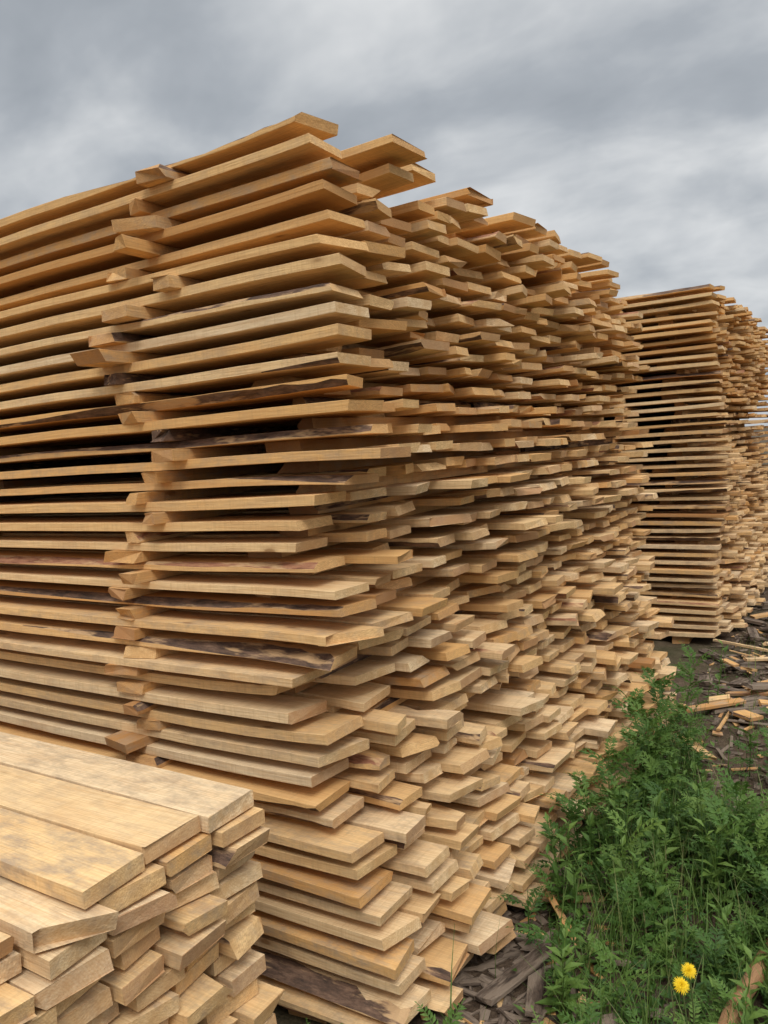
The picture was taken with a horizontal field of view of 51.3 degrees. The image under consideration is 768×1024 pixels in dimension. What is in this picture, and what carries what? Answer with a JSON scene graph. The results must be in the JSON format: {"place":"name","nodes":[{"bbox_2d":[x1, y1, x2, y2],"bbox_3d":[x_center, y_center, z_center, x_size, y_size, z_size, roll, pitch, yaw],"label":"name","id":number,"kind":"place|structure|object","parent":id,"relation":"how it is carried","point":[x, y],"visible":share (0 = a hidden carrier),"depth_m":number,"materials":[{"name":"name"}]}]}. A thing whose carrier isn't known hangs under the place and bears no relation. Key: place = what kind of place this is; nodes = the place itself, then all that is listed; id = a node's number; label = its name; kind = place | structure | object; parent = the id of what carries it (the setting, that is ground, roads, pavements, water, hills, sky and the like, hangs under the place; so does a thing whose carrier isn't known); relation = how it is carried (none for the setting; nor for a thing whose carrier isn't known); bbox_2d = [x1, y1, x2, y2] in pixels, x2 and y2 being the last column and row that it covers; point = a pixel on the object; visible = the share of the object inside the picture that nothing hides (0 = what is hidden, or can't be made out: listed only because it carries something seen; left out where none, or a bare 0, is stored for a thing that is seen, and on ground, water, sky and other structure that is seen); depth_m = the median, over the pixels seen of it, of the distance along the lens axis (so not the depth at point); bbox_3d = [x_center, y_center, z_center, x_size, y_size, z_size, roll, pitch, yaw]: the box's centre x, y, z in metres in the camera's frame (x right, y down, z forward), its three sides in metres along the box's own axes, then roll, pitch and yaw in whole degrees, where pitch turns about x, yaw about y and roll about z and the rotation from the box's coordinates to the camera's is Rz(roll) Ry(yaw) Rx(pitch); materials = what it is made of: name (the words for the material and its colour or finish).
{"place":"outdoors","nodes":[
{"label":"outdoors","id":0,"kind":"place"},
{"bbox_2d":[0,0,767,425],"label":"sky","id":1,"kind":"structure","parent":0,"point":[635,132],"materials":[{"name":"grey"}]},
{"bbox_2d":[273,428,767,1023],"bbox_3d":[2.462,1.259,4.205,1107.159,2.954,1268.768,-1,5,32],"label":"ground","id":2,"kind":"structure","parent":0,"point":[673,656],"depth_m":3.80,"materials":[{"name":"soil"}]},
{"bbox_2d":[0,732,283,1023],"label":"lumber stack","id":3,"kind":"object","parent":2,"relation":"on","point":[129,892],"visible":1,"depth_m":1.82,"materials":[{"name":"brown wood"}]},
{"bbox_2d":[0,112,685,1023],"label":"lumber stack","id":4,"kind":"object","parent":2,"relation":"on","point":[320,518],"visible":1,"depth_m":2.64,"materials":[{"name":"brown wood"}]},
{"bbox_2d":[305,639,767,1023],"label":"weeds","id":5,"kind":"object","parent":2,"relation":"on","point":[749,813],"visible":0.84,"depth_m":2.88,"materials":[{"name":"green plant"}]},
{"bbox_2d":[419,591,767,1023],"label":"wood debris","id":6,"kind":"object","parent":2,"relation":"on","point":[499,988],"visible":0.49,"depth_m":2.83,"materials":[{"name":"brown wood"}]},
{"bbox_2d":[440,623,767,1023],"bbox_3d":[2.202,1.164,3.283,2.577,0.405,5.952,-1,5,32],"label":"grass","id":7,"kind":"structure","parent":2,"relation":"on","point":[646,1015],"depth_m":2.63,"materials":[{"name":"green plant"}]},
{"bbox_2d":[673,977,689,1023],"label":"dandelion","id":8,"kind":"object","parent":2,"relation":"on","point":[681,985],"visible":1,"depth_m":2.07,"materials":[{"name":"yellow plant"}]},
{"bbox_2d":[604,284,767,643],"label":"lumber stack","id":9,"kind":"object","parent":2,"relation":"on","point":[702,386],"visible":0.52,"depth_m":6.63,"materials":[{"name":"brown wood"}]},
{"bbox_2d":[681,962,696,1023],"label":"dandelion","id":10,"kind":"object","parent":2,"relation":"on","point":[688,970],"visible":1,"depth_m":2.10,"materials":[{"name":"yellow plant"}]},
{"bbox_2d":[717,937,767,1023],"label":"wooden pole","id":11,"kind":"object","parent":2,"relation":"on","point":[755,976],"visible":0.58,"depth_m":2.31,"materials":[{"name":"brown wood"}]}
]}

